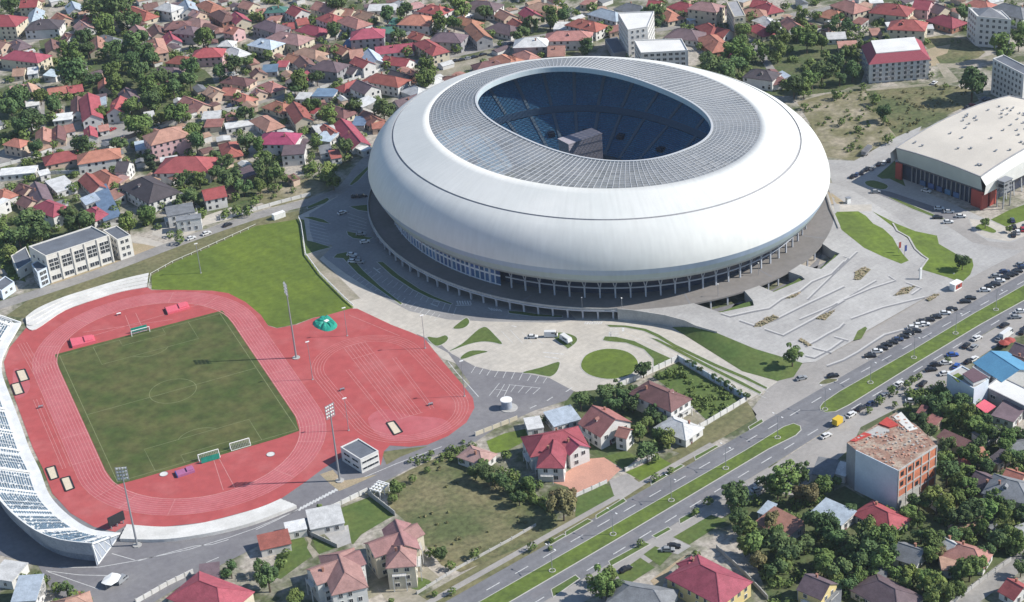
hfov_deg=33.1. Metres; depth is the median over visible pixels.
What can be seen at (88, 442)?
lane line
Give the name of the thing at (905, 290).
planter bed
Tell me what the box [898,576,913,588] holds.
tree
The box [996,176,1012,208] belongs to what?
steel tower
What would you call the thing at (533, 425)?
outbuilding
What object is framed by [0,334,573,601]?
ring road
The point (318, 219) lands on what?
grass island
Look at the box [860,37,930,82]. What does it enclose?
mansard block
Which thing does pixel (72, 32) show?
street
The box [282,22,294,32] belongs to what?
house
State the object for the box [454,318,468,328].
grass island
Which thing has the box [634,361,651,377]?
tree
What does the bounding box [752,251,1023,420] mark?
parking strip
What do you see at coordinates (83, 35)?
tree
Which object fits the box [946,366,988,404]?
terrace block
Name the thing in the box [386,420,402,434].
sand pit
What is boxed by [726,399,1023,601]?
garden grass
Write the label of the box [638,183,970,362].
plaza
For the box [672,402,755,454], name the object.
lawn
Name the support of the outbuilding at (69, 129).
on the ground at (722, 536)
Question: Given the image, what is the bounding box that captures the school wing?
[103,225,134,259]
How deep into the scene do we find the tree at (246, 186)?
827.36 m
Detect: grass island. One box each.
[300,219,328,253]
[305,217,329,223]
[307,198,328,207]
[334,252,401,303]
[347,231,371,238]
[350,167,367,184]
[350,205,366,210]
[378,262,451,303]
[450,327,501,350]
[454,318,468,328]
[460,350,487,358]
[509,311,561,316]
[523,362,559,375]
[554,332,576,347]
[581,349,637,378]
[603,336,670,365]
[819,379,836,383]
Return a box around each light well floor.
[712,301,742,310]
[770,282,787,290]
[809,254,829,268]
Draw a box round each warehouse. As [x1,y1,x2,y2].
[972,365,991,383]
[987,378,1023,418]
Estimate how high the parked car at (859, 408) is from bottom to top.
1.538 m
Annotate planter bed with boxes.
[754,314,778,326]
[785,291,800,298]
[799,338,811,345]
[815,310,834,319]
[854,266,870,279]
[893,286,914,295]
[926,293,938,300]
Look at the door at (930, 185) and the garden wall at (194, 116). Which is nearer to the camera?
the door at (930, 185)
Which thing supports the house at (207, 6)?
on the ground at (722, 536)
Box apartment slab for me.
[634,38,687,65]
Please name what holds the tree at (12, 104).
on the garden grass at (8, 116)
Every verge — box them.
[7,211,299,317]
[422,447,718,601]
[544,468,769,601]
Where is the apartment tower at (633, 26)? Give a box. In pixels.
[618,11,654,57]
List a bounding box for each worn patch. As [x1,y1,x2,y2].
[13,368,29,398]
[368,409,451,440]
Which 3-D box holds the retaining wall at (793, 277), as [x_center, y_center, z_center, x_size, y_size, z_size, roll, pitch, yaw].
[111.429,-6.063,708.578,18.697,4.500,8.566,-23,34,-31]
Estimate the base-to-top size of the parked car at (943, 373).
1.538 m
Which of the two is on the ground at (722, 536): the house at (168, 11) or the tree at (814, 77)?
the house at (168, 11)
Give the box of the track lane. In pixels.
[33,292,325,514]
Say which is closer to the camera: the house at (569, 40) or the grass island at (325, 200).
the grass island at (325, 200)
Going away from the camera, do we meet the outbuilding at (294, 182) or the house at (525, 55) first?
the outbuilding at (294, 182)
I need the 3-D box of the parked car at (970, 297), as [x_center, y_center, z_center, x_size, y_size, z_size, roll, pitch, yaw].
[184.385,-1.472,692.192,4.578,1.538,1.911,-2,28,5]
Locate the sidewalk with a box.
[425,443,713,601]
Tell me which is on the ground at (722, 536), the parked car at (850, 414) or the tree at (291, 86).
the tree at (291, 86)
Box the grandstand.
[0,315,119,564]
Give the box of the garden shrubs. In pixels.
[0,0,1023,601]
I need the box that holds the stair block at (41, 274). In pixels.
[31,261,50,287]
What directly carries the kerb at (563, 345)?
on the forecourt at (522, 353)
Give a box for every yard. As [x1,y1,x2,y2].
[50,243,154,284]
[66,123,127,143]
[131,235,162,246]
[152,207,232,239]
[256,178,332,206]
[325,525,350,547]
[355,545,438,601]
[367,578,380,598]
[543,421,551,430]
[554,457,620,492]
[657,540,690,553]
[683,410,704,424]
[926,44,949,65]
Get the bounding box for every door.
[920,180,925,185]
[928,183,933,188]
[936,186,942,191]
[945,188,950,194]
[953,191,958,198]
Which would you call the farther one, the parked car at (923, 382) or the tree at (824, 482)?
the parked car at (923, 382)
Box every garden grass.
[0,87,52,146]
[0,205,91,257]
[39,31,215,117]
[184,161,282,211]
[564,389,673,458]
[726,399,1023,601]
[728,19,863,95]
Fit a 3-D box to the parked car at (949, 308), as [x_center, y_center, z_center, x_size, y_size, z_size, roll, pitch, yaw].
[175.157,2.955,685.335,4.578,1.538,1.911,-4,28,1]
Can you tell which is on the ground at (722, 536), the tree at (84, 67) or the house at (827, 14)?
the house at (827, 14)
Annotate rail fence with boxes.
[148,224,254,285]
[298,217,353,305]
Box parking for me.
[970,219,1023,240]
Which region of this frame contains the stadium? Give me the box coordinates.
[367,56,833,318]
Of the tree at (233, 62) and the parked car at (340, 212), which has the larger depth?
the tree at (233, 62)
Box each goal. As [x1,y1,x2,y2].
[130,324,149,335]
[197,449,219,462]
[229,438,250,450]
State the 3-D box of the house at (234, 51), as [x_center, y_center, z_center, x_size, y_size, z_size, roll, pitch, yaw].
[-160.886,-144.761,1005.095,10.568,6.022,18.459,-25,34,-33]
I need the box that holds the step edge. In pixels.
[721,252,924,366]
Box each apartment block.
[726,0,745,37]
[967,7,1010,48]
[991,54,1023,97]
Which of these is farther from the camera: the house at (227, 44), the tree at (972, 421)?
the house at (227, 44)
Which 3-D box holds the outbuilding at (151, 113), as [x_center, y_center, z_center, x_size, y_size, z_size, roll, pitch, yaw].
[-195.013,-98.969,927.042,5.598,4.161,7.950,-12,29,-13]
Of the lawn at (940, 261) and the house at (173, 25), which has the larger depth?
the house at (173, 25)
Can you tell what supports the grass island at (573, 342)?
on the kerb at (563, 345)
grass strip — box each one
[428,335,447,345]
[608,325,766,388]
[652,338,760,393]
[878,161,904,185]
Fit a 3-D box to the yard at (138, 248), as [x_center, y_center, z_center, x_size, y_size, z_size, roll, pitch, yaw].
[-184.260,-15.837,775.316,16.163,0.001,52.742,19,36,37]
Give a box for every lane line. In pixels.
[32,292,325,514]
[35,293,322,512]
[39,294,319,510]
[42,296,315,508]
[45,297,312,506]
[48,298,309,504]
[51,300,306,502]
[54,301,302,500]
[56,302,299,498]
[311,335,468,442]
[314,337,464,440]
[317,338,461,438]
[320,340,458,436]
[323,341,455,435]
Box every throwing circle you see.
[159,471,167,476]
[266,452,274,456]
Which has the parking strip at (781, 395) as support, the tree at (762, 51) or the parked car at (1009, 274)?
the parked car at (1009, 274)
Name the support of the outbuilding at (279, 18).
on the ground at (722, 536)
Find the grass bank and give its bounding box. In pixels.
[673,327,801,380]
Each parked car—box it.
[186,236,195,240]
[201,231,211,235]
[222,222,232,226]
[337,210,346,214]
[346,252,356,255]
[347,258,355,262]
[354,259,364,263]
[356,231,365,235]
[358,193,366,197]
[359,239,369,243]
[527,334,537,338]
[618,564,632,573]
[661,546,674,552]
[667,542,680,548]
[750,486,763,492]
[795,375,807,380]
[819,432,831,438]
[826,372,839,377]
[845,410,856,417]
[854,405,865,411]
[864,352,876,357]
[865,400,875,406]
[870,189,880,193]
[871,348,882,352]
[876,345,887,350]
[879,392,890,397]
[880,342,892,346]
[886,339,898,344]
[891,336,903,341]
[893,380,903,387]
[897,334,909,338]
[902,330,914,334]
[905,397,914,402]
[906,324,918,328]
[909,328,921,332]
[913,322,924,326]
[918,379,927,386]
[920,321,929,325]
[921,187,931,192]
[923,317,934,321]
[924,366,937,371]
[929,361,942,366]
[930,314,941,318]
[932,214,942,218]
[934,206,944,209]
[938,370,949,375]
[939,310,950,314]
[940,360,952,364]
[943,219,953,223]
[944,209,953,213]
[946,306,957,310]
[946,351,958,356]
[952,362,959,368]
[955,213,965,217]
[959,298,971,303]
[961,342,970,348]
[963,358,971,364]
[964,295,976,299]
[969,344,978,350]
[969,355,978,361]
[971,335,982,340]
[979,287,990,291]
[984,283,995,287]
[990,273,1001,277]
[990,281,1000,285]
[994,278,1005,282]
[998,275,1010,279]
[999,269,1009,273]
[999,322,1009,327]
[1003,272,1014,276]
[1009,314,1021,318]
[1011,268,1022,272]
[1014,308,1023,313]
[1017,264,1023,268]
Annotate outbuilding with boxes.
[0,165,38,181]
[0,559,29,589]
[25,99,39,110]
[27,66,38,79]
[37,168,50,180]
[43,69,60,81]
[45,175,77,198]
[53,112,73,125]
[63,123,75,137]
[80,192,99,208]
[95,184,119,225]
[100,96,106,107]
[110,188,126,204]
[117,174,129,185]
[134,140,145,154]
[143,110,154,119]
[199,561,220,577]
[201,110,221,124]
[204,118,224,132]
[224,119,254,133]
[226,186,238,199]
[238,165,257,183]
[256,528,291,556]
[262,63,278,76]
[266,15,284,22]
[277,60,289,71]
[284,518,307,539]
[287,173,300,186]
[295,92,312,103]
[305,503,344,535]
[309,107,319,118]
[311,88,337,101]
[312,122,335,135]
[318,131,338,144]
[318,144,331,159]
[328,149,341,163]
[343,39,350,48]
[352,116,365,130]
[355,145,371,156]
[367,3,396,14]
[371,119,384,134]
[388,17,397,28]
[523,415,543,435]
[543,404,580,430]
[553,22,568,31]
[580,0,597,9]
[608,24,618,37]
[686,18,695,24]
[755,506,804,538]
[757,500,776,518]
[780,71,790,79]
[811,456,839,481]
[813,497,856,530]
[825,585,841,601]
[826,31,846,44]
[834,461,846,482]
[837,40,857,52]
[851,17,868,29]
[860,1,872,9]
[868,0,883,7]
[868,28,882,39]
[874,566,888,577]
[885,22,889,31]
[916,404,928,414]
[927,24,933,34]
[927,414,942,431]
[936,429,971,452]
[939,556,956,577]
[958,454,970,475]
[971,447,989,468]
[989,448,1010,471]
[991,399,1023,427]
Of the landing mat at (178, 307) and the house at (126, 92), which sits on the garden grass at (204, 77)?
the house at (126, 92)
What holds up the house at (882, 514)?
on the garden grass at (843, 495)
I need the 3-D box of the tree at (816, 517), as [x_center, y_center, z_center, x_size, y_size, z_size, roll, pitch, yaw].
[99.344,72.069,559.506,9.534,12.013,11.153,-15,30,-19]
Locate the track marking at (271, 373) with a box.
[18,292,433,513]
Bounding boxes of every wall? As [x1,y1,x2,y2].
[0,150,56,166]
[37,169,79,174]
[135,569,193,601]
[151,106,240,128]
[220,192,310,219]
[307,530,337,547]
[319,67,383,87]
[331,488,366,504]
[367,489,395,515]
[416,523,535,593]
[474,416,517,435]
[575,479,606,496]
[617,309,716,332]
[619,355,677,385]
[624,454,654,471]
[671,396,746,443]
[678,355,745,397]
[716,544,767,599]
[744,291,753,304]
[789,272,803,281]
[822,244,839,258]
[827,192,928,267]
[950,557,1011,601]
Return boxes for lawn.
[0,251,25,281]
[152,219,352,327]
[274,537,311,578]
[313,538,335,553]
[341,497,393,543]
[383,446,426,464]
[412,577,430,589]
[480,423,800,601]
[487,429,527,452]
[575,484,613,516]
[604,451,637,468]
[618,558,654,581]
[626,458,670,480]
[644,546,671,565]
[653,363,740,418]
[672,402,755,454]
[674,515,725,543]
[721,301,752,311]
[773,278,802,291]
[821,285,1023,411]
[835,211,908,263]
[854,327,866,339]
[874,212,972,280]
[927,413,971,439]
[991,205,1023,225]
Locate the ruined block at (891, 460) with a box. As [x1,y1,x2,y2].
[846,412,936,510]
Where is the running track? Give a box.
[4,287,473,531]
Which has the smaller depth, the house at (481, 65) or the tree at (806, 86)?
the tree at (806, 86)
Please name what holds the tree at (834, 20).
on the garden grass at (792, 69)
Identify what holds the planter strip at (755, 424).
on the kerb
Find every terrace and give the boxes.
[26,273,148,329]
[120,499,296,542]
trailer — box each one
[559,333,572,343]
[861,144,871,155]
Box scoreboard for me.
[107,510,124,528]
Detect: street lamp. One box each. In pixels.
[545,543,555,572]
[607,507,616,535]
[720,442,730,469]
[772,412,782,438]
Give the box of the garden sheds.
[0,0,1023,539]
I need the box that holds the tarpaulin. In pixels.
[313,315,336,330]
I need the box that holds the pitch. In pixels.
[55,311,298,484]
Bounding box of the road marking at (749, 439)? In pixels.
[487,281,1023,601]
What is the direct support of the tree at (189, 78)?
on the garden grass at (204, 77)
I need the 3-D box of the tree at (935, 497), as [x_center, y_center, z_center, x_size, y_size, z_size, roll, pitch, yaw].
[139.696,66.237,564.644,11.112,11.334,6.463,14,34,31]
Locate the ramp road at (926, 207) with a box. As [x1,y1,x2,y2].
[876,190,965,219]
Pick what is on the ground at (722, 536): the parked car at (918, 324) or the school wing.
the school wing
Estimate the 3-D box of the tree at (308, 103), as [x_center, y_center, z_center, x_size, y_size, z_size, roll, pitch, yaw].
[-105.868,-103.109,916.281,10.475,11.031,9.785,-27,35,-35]
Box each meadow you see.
[865,84,978,136]
[925,35,984,62]
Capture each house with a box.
[0,15,28,39]
[0,39,11,53]
[0,50,52,72]
[0,188,18,202]
[0,198,11,217]
[2,138,30,157]
[9,39,32,50]
[11,574,46,601]
[12,66,27,80]
[13,183,31,196]
[15,195,37,210]
[19,0,42,16]
[24,18,65,38]
[24,82,43,104]
[25,7,44,28]
[28,181,53,205]
[31,199,67,227]
[35,127,52,147]
[41,150,78,169]
[44,39,61,57]
[47,85,67,98]
[50,12,74,25]
[51,124,66,147]
[51,591,92,601]
[58,33,80,48]
[65,1,81,17]
[67,84,83,97]
[70,95,81,120]
[73,20,96,34]
[77,148,121,174]
[78,172,109,194]
[79,92,103,128]
[81,15,103,25]
[83,125,97,142]
[86,206,107,226]
[89,36,108,58]
[92,169,126,189]
[98,77,112,94]
[98,123,109,136]
[99,34,122,42]
[104,20,121,31]
[106,95,130,123]
[114,159,134,178]
[117,87,139,102]
[118,175,180,211]
[121,6,159,24]
[128,24,151,42]
[142,2,158,13]
[142,126,191,160]
[146,38,168,61]
[147,23,165,38]
[148,66,185,79]
[153,1,183,20]
[153,156,217,182]
[162,31,182,46]
[164,20,191,32]
[164,202,202,231]
[165,55,189,67]
[166,571,254,601]
[171,25,199,44]
[177,96,211,113]
[178,0,198,17]
[187,9,206,18]
[187,17,213,27]
[191,46,226,66]
[195,0,225,15]
[201,186,227,210]
[202,85,225,101]
[208,10,232,28]
[217,40,237,48]
[218,141,243,161]
[219,76,256,90]
[222,24,245,41]
[222,86,240,99]
[226,47,251,57]
[229,93,257,105]
[231,11,251,31]
[237,0,259,13]
[247,38,285,59]
[249,67,267,80]
[249,88,268,100]
[249,115,285,133]
[252,20,291,37]
[255,8,265,20]
[256,81,285,97]
[257,132,302,154]
[261,101,289,118]
[264,6,287,20]
[265,31,314,52]
[281,144,306,166]
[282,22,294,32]
[283,52,298,67]
[284,70,314,86]
[285,5,310,23]
[285,101,313,132]
[291,47,329,61]
[293,55,314,68]
[294,17,309,27]
[294,24,330,40]
[296,64,311,71]
[305,547,368,601]
[308,59,350,81]
[308,102,358,121]
[310,1,345,17]
[310,44,333,57]
[315,13,343,28]
[319,124,339,137]
[333,118,370,154]
[334,43,351,59]
[334,80,355,97]
[337,16,372,35]
[341,7,356,16]
[346,64,359,77]
[348,48,363,60]
[349,56,375,77]
[349,79,381,99]
[350,27,385,51]
[352,9,379,23]
[355,95,376,114]
[358,110,385,130]
[362,48,384,69]
[362,72,411,96]
[363,518,425,591]
[375,42,414,57]
[381,25,394,42]
[382,55,414,69]
[387,69,410,78]
[392,94,416,109]
[393,0,403,10]
[396,14,432,35]
[400,85,425,96]
[405,2,425,15]
[406,69,418,83]
[407,31,430,42]
[413,39,449,64]
[416,4,453,27]
[417,77,443,88]
[430,31,468,52]
[442,74,456,80]
[450,15,483,29]
[454,13,473,19]
[456,445,497,467]
[464,0,504,20]
[464,22,492,50]
[470,60,501,70]
[484,22,524,40]
[488,54,516,63]
[494,9,517,23]
[506,18,523,26]
[507,56,522,60]
[512,50,540,59]
[513,37,548,56]
[518,7,543,22]
[521,426,590,483]
[527,2,561,17]
[545,29,592,49]
[547,45,565,57]
[564,18,608,40]
[577,405,633,450]
[586,8,617,25]
[606,580,678,601]
[613,2,643,11]
[628,380,691,418]
[646,0,663,5]
[653,415,704,446]
[655,8,684,26]
[664,28,706,45]
[665,554,752,601]
[666,1,692,16]
[687,1,725,24]
[694,23,716,34]
[698,34,726,55]
[715,27,733,40]
[742,68,781,90]
[743,8,767,20]
[749,0,769,7]
[749,24,776,41]
[751,16,779,24]
[754,3,784,17]
[760,18,780,34]
[766,69,784,89]
[780,16,804,34]
[796,573,837,601]
[816,9,847,22]
[829,0,870,20]
[849,572,923,601]
[854,500,911,533]
[868,3,914,23]
[887,19,928,44]
[893,542,924,568]
[912,0,934,19]
[925,14,966,33]
[930,3,951,17]
[941,535,956,551]
[941,540,992,575]
[964,470,992,498]
[965,0,996,7]
[981,473,1023,518]
[991,3,1023,27]
[997,577,1023,601]
[1003,467,1023,480]
[1009,342,1023,357]
[1012,353,1023,361]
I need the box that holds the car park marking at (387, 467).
[49,213,767,589]
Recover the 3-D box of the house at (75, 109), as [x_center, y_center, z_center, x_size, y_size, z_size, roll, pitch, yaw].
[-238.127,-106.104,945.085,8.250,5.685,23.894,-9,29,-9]
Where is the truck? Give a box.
[832,415,845,425]
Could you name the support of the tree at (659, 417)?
on the garden grass at (633, 418)
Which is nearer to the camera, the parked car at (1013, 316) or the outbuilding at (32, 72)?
the parked car at (1013, 316)
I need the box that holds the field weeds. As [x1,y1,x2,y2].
[419,84,966,548]
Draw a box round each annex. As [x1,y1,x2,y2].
[11,246,32,279]
[605,37,625,56]
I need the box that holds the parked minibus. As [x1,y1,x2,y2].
[999,327,1013,339]
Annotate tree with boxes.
[0,0,19,13]
[0,95,24,116]
[0,226,14,247]
[1,244,16,260]
[3,84,31,110]
[3,225,31,249]
[10,116,31,133]
[13,206,45,227]
[15,107,41,134]
[27,138,42,152]
[29,217,50,241]
[30,88,48,104]
[32,114,46,129]
[45,92,62,111]
[54,57,84,85]
[55,38,84,64]
[57,206,77,216]
[57,580,73,596]
[63,208,93,229]
[70,135,90,153]
[74,28,92,43]
[78,41,94,59]
[80,0,100,14]
[81,61,87,75]
[82,72,102,88]
[84,212,95,226]
[92,11,114,34]
[94,0,131,15]
[94,105,109,121]
[102,39,122,56]
[102,61,120,75]
[105,73,123,92]
[109,137,128,147]
[110,53,122,70]
[112,4,135,29]
[118,210,136,233]
[120,51,139,65]
[121,30,141,50]
[121,96,142,115]
[124,113,153,132]
[125,12,142,25]
[127,61,148,82]
[134,29,148,46]
[134,42,154,61]
[135,125,152,139]
[136,72,157,92]
[136,204,155,225]
[140,88,161,109]
[143,149,155,169]
[144,51,159,68]
[145,82,167,96]
[150,67,171,85]
[152,112,165,124]
[163,77,181,98]
[163,102,188,123]
[169,71,187,88]
[171,169,194,187]
[172,194,186,204]
[179,56,198,73]
[180,72,197,90]
[182,123,201,133]
[183,186,200,207]
[186,131,204,153]
[192,171,207,188]
[193,27,213,47]
[206,150,220,156]
[208,165,224,177]
[212,62,225,81]
[215,153,234,168]
[216,166,242,186]
[220,559,236,578]
[226,54,242,75]
[233,179,253,196]
[235,106,255,119]
[237,131,254,150]
[240,55,253,68]
[252,136,264,150]
[252,154,281,185]
[252,177,265,193]
[253,150,272,159]
[253,557,269,571]
[253,564,278,592]
[264,168,283,183]
[286,587,304,601]
[287,83,300,97]
[290,68,308,91]
[302,98,321,110]
[307,70,324,85]
[307,133,322,151]
[321,101,337,124]
[321,161,338,176]
[323,172,340,189]
[326,0,347,9]
[326,21,341,39]
[338,137,353,154]
[344,98,362,112]
[371,98,395,118]
[380,5,393,23]
[389,479,405,496]
[390,26,406,43]
[398,1,412,15]
[413,55,438,74]
[414,68,435,86]
[430,10,446,32]
[432,546,447,560]
[446,15,462,31]
[449,0,471,15]
[467,463,479,479]
[475,5,493,21]
[476,458,488,465]
[477,464,494,479]
[483,469,501,486]
[494,472,510,489]
[504,480,520,492]
[509,490,527,505]
[510,26,530,38]
[520,475,535,493]
[521,15,538,33]
[540,4,557,28]
[545,488,576,520]
[547,488,562,498]
[556,7,570,21]
[566,487,577,502]
[571,390,588,410]
[579,37,593,54]
[587,564,614,598]
[595,384,616,402]
[598,581,614,599]
[601,565,617,580]
[602,397,623,410]
[606,379,626,398]
[613,579,624,587]
[615,388,630,401]
[622,393,639,412]
[628,385,637,390]
[630,422,647,441]
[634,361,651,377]
[636,441,657,462]
[639,416,653,432]
[640,2,666,21]
[642,403,656,417]
[651,411,666,423]
[651,427,665,442]
[654,18,661,26]
[660,427,675,448]
[698,50,717,70]
[701,54,730,71]
[715,70,736,78]
[719,59,735,75]
[720,37,742,57]
[721,484,728,495]
[723,380,730,386]
[723,480,748,507]
[729,55,747,71]
[729,506,747,524]
[733,34,747,51]
[733,524,750,535]
[734,22,751,34]
[736,536,753,556]
[738,42,756,61]
[741,516,757,534]
[745,530,764,551]
[749,550,766,569]
[754,473,771,488]
[756,43,769,62]
[759,528,770,541]
[763,528,789,551]
[764,474,788,499]
[764,510,778,527]
[764,558,787,577]
[765,19,780,33]
[767,459,801,497]
[768,40,786,62]
[769,523,783,533]
[774,551,792,570]
[776,27,790,44]
[777,537,803,560]
[782,342,803,366]
[783,75,803,97]
[790,25,805,41]
[790,484,805,501]
[793,5,807,25]
[794,460,809,485]
[795,533,814,554]
[798,31,817,53]
[798,77,812,98]
[801,69,822,91]
[801,482,818,506]
[802,509,836,536]
[805,24,817,33]
[809,59,837,79]
[813,547,834,561]
[814,474,832,493]
[814,515,840,539]
[814,554,832,577]
[816,34,828,49]
[825,557,852,576]
[826,49,845,71]
[827,571,844,580]
[829,12,852,31]
[829,529,847,546]
[830,475,841,490]
[831,574,858,593]
[834,72,846,85]
[839,45,854,62]
[840,544,857,556]
[842,44,858,61]
[844,59,862,81]
[844,528,876,552]
[845,503,856,510]
[847,551,871,567]
[853,565,868,583]
[854,514,875,541]
[855,40,869,50]
[859,537,880,567]
[867,544,895,577]
[868,524,889,545]
[876,103,891,118]
[876,535,899,563]
[879,523,898,546]
[887,565,903,581]
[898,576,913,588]
[899,504,917,517]
[902,563,922,582]
[906,493,931,510]
[907,411,928,425]
[910,511,925,528]
[910,528,925,544]
[914,393,932,404]
[916,568,931,589]
[919,421,938,436]
[922,485,954,514]
[922,528,947,548]
[922,541,940,564]
[922,570,947,586]
[922,584,940,601]
[927,392,947,416]
[935,390,952,404]
[935,545,946,555]
[936,459,960,487]
[936,580,955,601]
[937,436,956,449]
[937,501,955,516]
[938,453,954,463]
[941,403,961,420]
[946,486,965,507]
[946,526,963,540]
[948,471,965,489]
[948,506,973,524]
[948,563,968,579]
[948,580,966,597]
[952,392,971,407]
[954,253,970,269]
[956,3,971,19]
[956,443,980,460]
[956,555,985,581]
[958,65,988,101]
[958,402,975,426]
[958,527,973,541]
[959,463,975,475]
[959,497,985,521]
[960,476,980,500]
[963,415,982,430]
[970,435,987,447]
[970,450,993,471]
[971,497,998,520]
[974,422,994,435]
[974,518,989,537]
[975,555,988,569]
[977,542,996,554]
[979,457,995,472]
[980,218,989,228]
[980,412,992,422]
[984,528,1009,551]
[985,487,1005,504]
[988,424,1006,441]
[989,31,1015,56]
[993,518,1014,531]
[997,437,1012,449]
[997,503,1013,521]
[999,450,1014,468]
[1000,524,1023,550]
[1001,427,1016,443]
[1002,499,1023,521]
[1005,226,1011,231]
[1007,448,1023,464]
[1010,20,1023,36]
[1012,33,1023,51]
[1012,536,1023,552]
[1013,426,1023,437]
[1013,559,1023,576]
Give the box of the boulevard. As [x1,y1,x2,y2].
[446,274,1023,601]
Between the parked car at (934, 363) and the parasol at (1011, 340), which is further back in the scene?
the parasol at (1011, 340)
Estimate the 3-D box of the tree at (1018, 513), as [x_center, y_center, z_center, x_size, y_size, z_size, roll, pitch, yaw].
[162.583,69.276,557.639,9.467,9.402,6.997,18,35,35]
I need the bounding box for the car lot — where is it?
[411,52,509,74]
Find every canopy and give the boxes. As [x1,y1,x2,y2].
[101,573,120,588]
[976,399,995,412]
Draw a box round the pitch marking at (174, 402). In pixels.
[60,313,296,481]
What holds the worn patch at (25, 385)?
on the running track
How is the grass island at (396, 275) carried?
on the kerb at (414, 285)
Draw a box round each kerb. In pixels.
[299,219,330,254]
[333,252,402,304]
[377,262,452,304]
[427,335,448,345]
[448,326,502,351]
[460,350,488,359]
[479,423,800,601]
[508,311,562,317]
[521,362,559,376]
[551,574,579,597]
[554,332,577,348]
[565,518,592,535]
[580,348,638,378]
[596,498,626,518]
[602,336,669,366]
[605,324,767,389]
[608,542,649,565]
[649,337,762,394]
[651,464,683,484]
[652,527,671,537]
[679,510,701,523]
[694,445,719,459]
[820,285,1023,412]
[888,197,944,219]
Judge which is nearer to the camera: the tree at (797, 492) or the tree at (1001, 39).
the tree at (797, 492)
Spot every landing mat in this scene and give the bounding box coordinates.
[69,335,95,347]
[164,301,189,314]
[175,465,194,477]
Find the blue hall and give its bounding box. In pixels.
[973,350,1023,385]
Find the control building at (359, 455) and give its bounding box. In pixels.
[340,438,379,472]
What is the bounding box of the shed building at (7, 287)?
[0,276,15,299]
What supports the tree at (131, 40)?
on the garden grass at (204, 77)
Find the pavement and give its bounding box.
[768,313,1023,494]
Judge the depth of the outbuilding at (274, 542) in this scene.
573.68 m
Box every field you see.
[388,453,557,571]
[797,90,895,160]
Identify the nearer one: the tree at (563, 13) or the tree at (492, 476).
the tree at (492, 476)
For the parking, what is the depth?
742.63 m
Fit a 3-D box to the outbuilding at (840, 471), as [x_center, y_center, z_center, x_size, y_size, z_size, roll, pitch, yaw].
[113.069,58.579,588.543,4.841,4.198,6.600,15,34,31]
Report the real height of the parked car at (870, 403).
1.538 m
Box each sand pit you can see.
[10,382,24,395]
[15,369,29,381]
[45,465,59,479]
[60,476,74,491]
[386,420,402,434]
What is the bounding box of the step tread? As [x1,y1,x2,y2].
[721,251,924,365]
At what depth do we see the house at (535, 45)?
971.41 m
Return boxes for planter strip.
[549,534,565,543]
[552,575,578,595]
[566,519,590,534]
[596,499,624,517]
[609,542,648,564]
[652,465,682,483]
[653,528,669,536]
[680,510,699,522]
[695,445,717,458]
[749,419,762,428]
[865,180,887,188]
[889,197,943,218]
[975,224,995,232]
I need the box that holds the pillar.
[918,268,922,279]
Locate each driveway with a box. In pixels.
[609,474,641,498]
[650,553,688,586]
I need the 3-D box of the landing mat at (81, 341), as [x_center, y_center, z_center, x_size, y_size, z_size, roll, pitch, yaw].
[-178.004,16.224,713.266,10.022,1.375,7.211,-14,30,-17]
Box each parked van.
[115,573,128,584]
[544,330,557,337]
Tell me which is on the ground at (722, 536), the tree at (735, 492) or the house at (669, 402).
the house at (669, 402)
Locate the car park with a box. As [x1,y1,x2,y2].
[309,171,575,322]
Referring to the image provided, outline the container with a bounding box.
[271,210,285,219]
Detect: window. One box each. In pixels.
[2,21,27,37]
[3,58,50,68]
[5,146,29,155]
[82,158,121,172]
[145,139,189,158]
[199,55,224,64]
[202,195,224,208]
[249,45,283,57]
[284,153,306,164]
[311,67,347,79]
[353,39,384,50]
[369,82,409,95]
[399,24,432,33]
[417,47,447,62]
[566,26,607,38]
[690,8,723,23]
[831,7,868,19]
[871,11,913,20]
[890,30,926,38]
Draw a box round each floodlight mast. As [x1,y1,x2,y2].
[115,466,141,547]
[283,281,299,359]
[324,402,343,482]
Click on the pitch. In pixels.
(128, 433)
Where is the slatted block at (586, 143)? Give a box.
[558,128,602,158]
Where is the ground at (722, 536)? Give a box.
[0,0,1023,601]
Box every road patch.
[529,584,552,598]
[563,528,588,542]
[615,531,637,544]
[629,484,662,502]
[679,469,696,478]
[689,487,717,503]
[737,434,759,447]
[797,420,808,427]
[900,337,917,346]
[951,340,968,350]
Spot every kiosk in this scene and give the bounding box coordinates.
[500,396,517,412]
[949,279,962,291]
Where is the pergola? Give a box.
[369,480,389,498]
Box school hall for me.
[28,226,114,282]
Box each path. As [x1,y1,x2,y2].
[306,534,318,557]
[307,245,359,301]
[832,204,871,211]
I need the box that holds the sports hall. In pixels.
[890,95,1023,209]
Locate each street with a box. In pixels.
[0,34,545,162]
[0,155,369,308]
[3,80,44,128]
[24,4,300,42]
[260,0,505,68]
[655,0,852,31]
[746,21,774,68]
[944,217,1023,249]
[956,550,1023,601]
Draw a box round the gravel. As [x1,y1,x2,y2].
[320,470,374,490]
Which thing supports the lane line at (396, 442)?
on the running track
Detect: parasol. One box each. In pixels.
[999,340,1009,345]
[1004,337,1015,344]
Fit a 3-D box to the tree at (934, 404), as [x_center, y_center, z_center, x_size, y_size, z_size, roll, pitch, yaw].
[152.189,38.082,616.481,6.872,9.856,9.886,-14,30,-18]
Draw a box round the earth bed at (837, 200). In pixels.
[828,192,844,203]
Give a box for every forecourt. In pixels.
[298,197,776,399]
[828,127,1023,276]
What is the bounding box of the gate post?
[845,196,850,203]
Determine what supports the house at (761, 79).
on the garden grass at (792, 69)
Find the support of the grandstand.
on the ground at (722, 536)
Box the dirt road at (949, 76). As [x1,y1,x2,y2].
[866,54,996,90]
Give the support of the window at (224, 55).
in the house at (209, 57)
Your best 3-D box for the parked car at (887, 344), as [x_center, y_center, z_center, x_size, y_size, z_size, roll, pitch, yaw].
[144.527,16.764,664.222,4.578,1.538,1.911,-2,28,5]
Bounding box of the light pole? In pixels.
[194,243,201,273]

